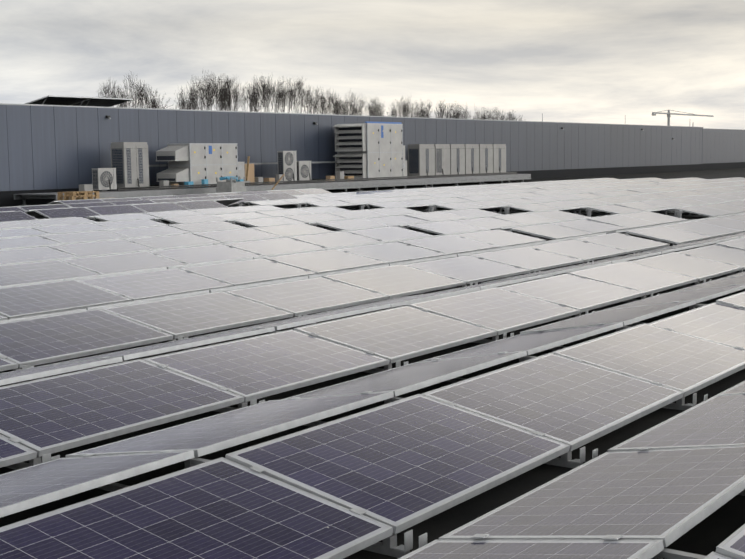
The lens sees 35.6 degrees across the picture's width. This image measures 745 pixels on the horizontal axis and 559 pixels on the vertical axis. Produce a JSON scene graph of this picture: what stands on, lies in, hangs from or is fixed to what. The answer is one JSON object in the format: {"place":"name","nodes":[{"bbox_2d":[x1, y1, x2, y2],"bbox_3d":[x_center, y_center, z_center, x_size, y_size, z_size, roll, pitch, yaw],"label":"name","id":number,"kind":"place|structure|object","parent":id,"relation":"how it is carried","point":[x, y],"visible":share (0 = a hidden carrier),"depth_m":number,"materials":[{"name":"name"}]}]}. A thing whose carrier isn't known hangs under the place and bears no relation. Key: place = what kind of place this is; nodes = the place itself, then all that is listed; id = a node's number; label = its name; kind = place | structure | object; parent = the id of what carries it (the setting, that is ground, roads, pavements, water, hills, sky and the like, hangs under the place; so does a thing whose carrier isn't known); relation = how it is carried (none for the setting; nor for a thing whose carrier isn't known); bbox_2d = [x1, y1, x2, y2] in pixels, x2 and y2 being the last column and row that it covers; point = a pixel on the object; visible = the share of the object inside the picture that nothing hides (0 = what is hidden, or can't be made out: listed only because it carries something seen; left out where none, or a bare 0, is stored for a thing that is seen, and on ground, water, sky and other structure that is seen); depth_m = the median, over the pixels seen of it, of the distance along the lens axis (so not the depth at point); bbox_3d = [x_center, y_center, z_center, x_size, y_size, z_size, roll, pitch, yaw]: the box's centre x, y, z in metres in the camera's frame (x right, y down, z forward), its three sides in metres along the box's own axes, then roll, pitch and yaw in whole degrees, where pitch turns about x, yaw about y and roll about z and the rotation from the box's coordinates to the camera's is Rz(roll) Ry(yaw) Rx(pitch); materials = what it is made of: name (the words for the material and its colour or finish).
{"place":"outdoors","nodes":[
{"label":"outdoors","id":0,"kind":"place"},
{"bbox_2d":[0,103,744,206],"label":"wall cladding","id":1,"kind":"structure","parent":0,"point":[53,148],"depth_m":56.79,"materials":[{"name":"grey metal"}]},
{"bbox_2d":[25,95,542,121],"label":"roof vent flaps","id":2,"kind":"object","parent":1,"relation":"on","point":[76,101],"visible":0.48,"depth_m":49.67,"materials":[{"name":"metal"}]},
{"bbox_2d":[106,116,673,139],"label":"wall light fixtures","id":3,"kind":"object","parent":1,"relation":"attached to","point":[108,117],"depth_m":58.05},
{"bbox_2d":[702,128,702,163],"bbox_3d":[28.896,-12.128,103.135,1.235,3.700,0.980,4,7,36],"label":"wall corner trim","id":4,"kind":"structure","parent":1,"relation":"attached to","point":[702,145],"depth_m":102.44,"materials":[{"name":"grey metal"}]},
{"bbox_2d":[0,168,744,558],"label":"roof surface","id":5,"kind":"object","parent":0,"point":[712,532],"depth_m":6.93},
{"bbox_2d":[57,191,102,200],"bbox_3d":[-9.969,-2.867,41.394,0.987,0.582,2.626,4,7,36],"label":"pallet stack","id":6,"kind":"object","parent":5,"relation":"on","point":[73,195],"visible":0.27,"depth_m":40.56,"materials":[{"name":"brown wood"}]},
{"bbox_2d":[79,156,353,190],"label":"cardboard boxes","id":7,"kind":"object","parent":5,"relation":"on","point":[249,173],"visible":0.6,"depth_m":51.18,"materials":[{"name":"beige"}]},
{"bbox_2d":[216,176,245,192],"bbox_3d":[-5.759,-3.742,47.372,0.932,0.939,0.887,4,7,36],"label":"big debris bag","id":8,"kind":"object","parent":5,"relation":"on","point":[232,184],"visible":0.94,"depth_m":47.09,"materials":[{"name":"white plastic"}]},
{"bbox_2d":[13,174,530,205],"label":"service platform","id":9,"kind":"structure","parent":5,"relation":"on","point":[376,184],"depth_m":54.24,"materials":[{"name":"metal"}]},
{"bbox_2d":[91,168,116,190],"bbox_3d":[-10.463,-3.896,45.277,0.420,0.895,0.920,4,7,36],"label":"condenser","id":10,"kind":"object","parent":9,"relation":"on","point":[101,177],"visible":0.96,"depth_m":45.02,"materials":[{"name":"paint"}]},
{"bbox_2d":[110,142,148,188],"bbox_3d":[-9.719,-4.543,46.515,0.782,1.900,1.312,4,7,36],"label":"air conditioning unit","id":11,"kind":"object","parent":9,"relation":"on","point":[130,162],"visible":0.94,"depth_m":46.10,"materials":[{"name":"paint"}]},
{"bbox_2d":[156,143,244,187],"bbox_3d":[-7.283,-4.875,49.544,1.335,1.850,4.220,4,7,36],"label":"air handling unit","id":12,"kind":"object","parent":9,"relation":"on","point":[195,163],"visible":0.9,"depth_m":48.62,"materials":[{"name":"paint"}]},
{"bbox_2d":[278,151,296,182],"bbox_3d":[-3.988,-5.264,54.349,0.410,1.515,0.970,4,7,36],"label":"air conditioning unit","id":13,"kind":"object","parent":9,"relation":"on","point":[287,163],"visible":0.96,"depth_m":54.09,"materials":[{"name":"paint"}]},
{"bbox_2d":[297,161,310,181],"bbox_3d":[-3.339,-5.139,55.351,0.410,1.035,0.920,4,7,36],"label":"condenser","id":14,"kind":"object","parent":9,"relation":"on","point":[303,169],"visible":0.73,"depth_m":55.15,"materials":[{"name":"paint"}]},
{"bbox_2d":[333,123,406,180],"bbox_3d":[-0.055,-6.505,59.653,1.935,2.950,4.070,4,7,36],"label":"air handling unit","id":15,"kind":"object","parent":9,"relation":"on","point":[368,150],"visible":0.94,"depth_m":58.49,"materials":[{"name":"paint"}]},
{"bbox_2d":[365,121,404,160],"bbox_3d":[0.573,-6.446,59.403,0.450,3.192,3.550,4,7,36],"label":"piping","id":16,"kind":"object","parent":15,"relation":"attached to","point":[392,123],"visible":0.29,"depth_m":59.73,"materials":[{"name":"grey"}]},
{"bbox_2d":[408,144,434,176],"bbox_3d":[2.682,-6.491,63.550,0.782,1.820,1.532,4,7,36],"label":"air conditioning unit","id":17,"kind":"object","parent":9,"relation":"on","point":[421,159],"visible":0.98,"depth_m":63.06,"materials":[{"name":"paint"}]},
{"bbox_2d":[434,144,449,174],"bbox_3d":[3.617,-6.641,64.840,0.782,1.820,1.532,4,7,36],"label":"air conditioning unit","id":18,"kind":"object","parent":9,"relation":"on","point":[442,156],"visible":0.58,"depth_m":64.56,"materials":[{"name":"paint"}]},
{"bbox_2d":[450,144,464,175],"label":"air conditioning unit","id":19,"kind":"object","parent":9,"relation":"on","point":[457,155],"visible":0.42,"depth_m":65.84,"materials":[{"name":"paint"}]},
{"bbox_2d":[464,144,478,173],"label":"air conditioning unit","id":20,"kind":"object","parent":9,"relation":"on","point":[471,156],"visible":0.46,"depth_m":67.13,"materials":[{"name":"paint"}]},
{"bbox_2d":[479,144,492,172],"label":"air conditioning unit","id":21,"kind":"object","parent":9,"relation":"on","point":[485,156],"visible":0.4,"depth_m":68.42,"materials":[{"name":"paint"}]},
{"bbox_2d":[492,144,505,173],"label":"air conditioning unit","id":22,"kind":"object","parent":9,"relation":"on","point":[499,155],"visible":0.58,"depth_m":69.71,"materials":[{"name":"paint"}]},
{"bbox_2d":[109,160,516,190],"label":"refrigerant pipes","id":23,"kind":"object","parent":5,"relation":"on","point":[253,183],"visible":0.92,"depth_m":54.23,"materials":[{"name":"grey metal"}]},
{"bbox_2d":[0,236,710,555],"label":"string cables","id":24,"kind":"object","parent":5,"relation":"on","point":[182,349],"visible":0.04,"depth_m":9.73,"materials":[{"name":"black plastic"}]},
{"bbox_2d":[0,203,744,558],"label":"clamps","id":25,"kind":"object","parent":5,"relation":"on","point":[388,547],"visible":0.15,"depth_m":7.54,"materials":[{"name":"metal"}]},
{"bbox_2d":[0,177,744,558],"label":"solar panels","id":26,"kind":"object","parent":25,"relation":"on","point":[396,467],"visible":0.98,"depth_m":8.18,"materials":[{"name":"glass"}]},
{"bbox_2d":[238,203,682,217],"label":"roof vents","id":27,"kind":"object","parent":5,"relation":"on","point":[679,214],"visible":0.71,"depth_m":30.41,"materials":[{"name":"black metal"}]},
{"bbox_2d":[0,0,744,129],"label":"sky","id":28,"kind":"structure","parent":0,"point":[574,61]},
{"label":"ground","id":29,"kind":"structure","parent":0,"visible":0},
{"bbox_2d":[96,78,118,106],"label":"tree","id":30,"kind":"object","parent":29,"relation":"on","point":[110,95],"visible":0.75,"depth_m":192.75,"materials":[{"name":"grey plant"}]},
{"bbox_2d":[113,84,135,107],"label":"tree","id":31,"kind":"object","parent":29,"relation":"on","point":[124,104],"visible":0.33,"depth_m":228.00,"materials":[{"name":"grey plant"}]},
{"bbox_2d":[124,71,148,107],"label":"tree","id":32,"kind":"object","parent":29,"relation":"on","point":[138,97],"visible":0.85,"depth_m":190.00,"materials":[{"name":"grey plant"}]},
{"bbox_2d":[140,84,169,108],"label":"tree","id":33,"kind":"object","parent":29,"relation":"on","point":[147,97],"visible":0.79,"depth_m":169.27,"materials":[{"name":"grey plant"}]},
{"bbox_2d":[144,98,170,108],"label":"tree","id":34,"kind":"object","parent":29,"relation":"on","point":[158,104],"visible":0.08,"depth_m":219.69,"materials":[{"name":"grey plant"}]},
{"bbox_2d":[173,87,192,109],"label":"tree","id":35,"kind":"object","parent":29,"relation":"on","point":[178,102],"visible":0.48,"depth_m":235.03,"materials":[{"name":"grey plant"}]},
{"bbox_2d":[181,76,211,109],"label":"tree","id":36,"kind":"object","parent":29,"relation":"on","point":[193,98],"visible":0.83,"depth_m":184.09,"materials":[{"name":"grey plant"}]},
{"bbox_2d":[186,70,222,109],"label":"tree","id":37,"kind":"object","parent":29,"relation":"on","point":[210,102],"visible":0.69,"depth_m":190.44,"materials":[{"name":"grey plant"}]},
{"bbox_2d":[208,80,231,110],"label":"tree","id":38,"kind":"object","parent":29,"relation":"on","point":[219,100],"visible":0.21,"depth_m":245.88,"materials":[{"name":"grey plant"}]},
{"bbox_2d":[208,75,238,110],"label":"tree","id":39,"kind":"object","parent":29,"relation":"on","point":[216,101],"visible":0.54,"depth_m":229.40,"materials":[{"name":"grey plant"}]},
{"bbox_2d":[215,75,246,110],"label":"tree","id":40,"kind":"object","parent":29,"relation":"on","point":[236,101],"visible":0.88,"depth_m":183.18,"materials":[{"name":"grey plant"}]},
{"bbox_2d":[238,83,261,111],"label":"tree","id":41,"kind":"object","parent":29,"relation":"on","point":[251,96],"visible":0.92,"depth_m":215.40,"materials":[{"name":"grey plant"}]},
{"bbox_2d":[244,79,271,111],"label":"tree","id":42,"kind":"object","parent":29,"relation":"on","point":[260,106],"visible":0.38,"depth_m":258.97,"materials":[{"name":"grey plant"}]},
{"bbox_2d":[254,74,282,111],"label":"tree","id":43,"kind":"object","parent":29,"relation":"on","point":[264,93],"visible":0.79,"depth_m":221.28,"materials":[{"name":"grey plant"}]},
{"bbox_2d":[267,83,286,112],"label":"tree","id":44,"kind":"object","parent":29,"relation":"on","point":[279,95],"visible":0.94,"depth_m":191.16,"materials":[{"name":"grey plant"}]},
{"bbox_2d":[278,78,298,112],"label":"tree","id":45,"kind":"object","parent":29,"relation":"on","point":[288,91],"visible":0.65,"depth_m":243.24,"materials":[{"name":"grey plant"}]},
{"bbox_2d":[283,77,312,112],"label":"tree","id":46,"kind":"object","parent":29,"relation":"on","point":[299,94],"visible":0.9,"depth_m":265.31,"materials":[{"name":"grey plant"}]},
{"bbox_2d":[302,85,320,113],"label":"tree","id":47,"kind":"object","parent":29,"relation":"on","point":[310,102],"visible":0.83,"depth_m":213.50,"materials":[{"name":"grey plant"}]},
{"bbox_2d":[313,89,336,113],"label":"tree","id":48,"kind":"object","parent":29,"relation":"on","point":[323,108],"visible":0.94,"depth_m":209.91,"materials":[{"name":"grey plant"}]},
{"bbox_2d":[321,87,345,114],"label":"tree","id":49,"kind":"object","parent":29,"relation":"on","point":[332,110],"visible":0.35,"depth_m":273.56,"materials":[{"name":"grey plant"}]},
{"bbox_2d":[333,90,357,114],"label":"tree","id":50,"kind":"object","parent":29,"relation":"on","point":[343,109],"visible":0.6,"depth_m":267.47,"materials":[{"name":"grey plant"}]},
{"bbox_2d":[339,95,367,114],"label":"tree","id":51,"kind":"object","parent":29,"relation":"on","point":[359,108],"visible":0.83,"depth_m":212.42,"materials":[{"name":"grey plant"}]},
{"bbox_2d":[364,96,384,115],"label":"tree","id":52,"kind":"object","parent":29,"relation":"on","point":[374,109],"visible":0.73,"depth_m":240.86,"materials":[{"name":"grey plant"}]},
{"bbox_2d":[369,99,385,115],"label":"tree","id":53,"kind":"object","parent":29,"relation":"on","point":[377,109],"visible":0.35,"depth_m":367.67,"materials":[{"name":"grey plant"}]},
{"bbox_2d":[386,103,406,116],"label":"tree","id":54,"kind":"object","parent":29,"relation":"on","point":[393,112],"visible":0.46,"depth_m":330.82,"materials":[{"name":"grey plant"}]},
{"bbox_2d":[395,96,418,116],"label":"tree","id":55,"kind":"object","parent":29,"relation":"on","point":[405,107],"visible":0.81,"depth_m":291.18,"materials":[{"name":"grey plant"}]},
{"bbox_2d":[411,101,430,117],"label":"tree","id":56,"kind":"object","parent":29,"relation":"on","point":[419,113],"visible":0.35,"depth_m":349.41,"materials":[{"name":"grey plant"}]},
{"bbox_2d":[414,100,432,117],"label":"tree","id":57,"kind":"object","parent":29,"relation":"on","point":[425,107],"visible":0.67,"depth_m":387.00,"materials":[{"name":"grey plant"}]},
{"bbox_2d":[435,102,453,117],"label":"tree","id":58,"kind":"object","parent":29,"relation":"on","point":[442,111],"visible":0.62,"depth_m":330.65,"materials":[{"name":"grey plant"}]},
{"bbox_2d":[447,101,462,118],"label":"tree","id":59,"kind":"object","parent":29,"relation":"on","point":[457,114],"visible":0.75,"depth_m":316.88,"materials":[{"name":"grey plant"}]},
{"bbox_2d":[454,107,470,118],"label":"tree","id":60,"kind":"object","parent":29,"relation":"on","point":[465,113],"visible":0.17,"depth_m":395.38,"materials":[{"name":"grey plant"}]},
{"bbox_2d":[469,106,489,119],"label":"tree","id":61,"kind":"object","parent":29,"relation":"on","point":[483,117],"visible":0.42,"depth_m":400.97,"materials":[{"name":"grey plant"}]},
{"bbox_2d":[481,109,496,119],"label":"tree","id":62,"kind":"object","parent":29,"relation":"on","point":[488,115],"visible":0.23,"depth_m":332.07,"materials":[{"name":"grey plant"}]},
{"bbox_2d":[489,107,506,119],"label":"tree","id":63,"kind":"object","parent":29,"relation":"on","point":[500,117],"visible":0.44,"depth_m":355.68,"materials":[{"name":"grey plant"}]},
{"bbox_2d":[502,110,516,119],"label":"tree","id":64,"kind":"object","parent":29,"relation":"on","point":[509,115],"visible":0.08,"depth_m":429.03,"materials":[{"name":"grey plant"}]},
{"bbox_2d":[508,115,524,120],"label":"tree","id":65,"kind":"object","parent":29,"relation":"on","point":[516,118],"visible":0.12,"depth_m":396.14,"materials":[{"name":"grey plant"}]},
{"bbox_2d":[652,110,713,125],"bbox_3d":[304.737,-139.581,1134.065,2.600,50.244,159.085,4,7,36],"label":"tower crane","id":66,"kind":"object","parent":29,"relation":"on","point":[669,114],"visible":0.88,"depth_m":1099.72,"materials":[{"name":"grey paint"}]}
]}

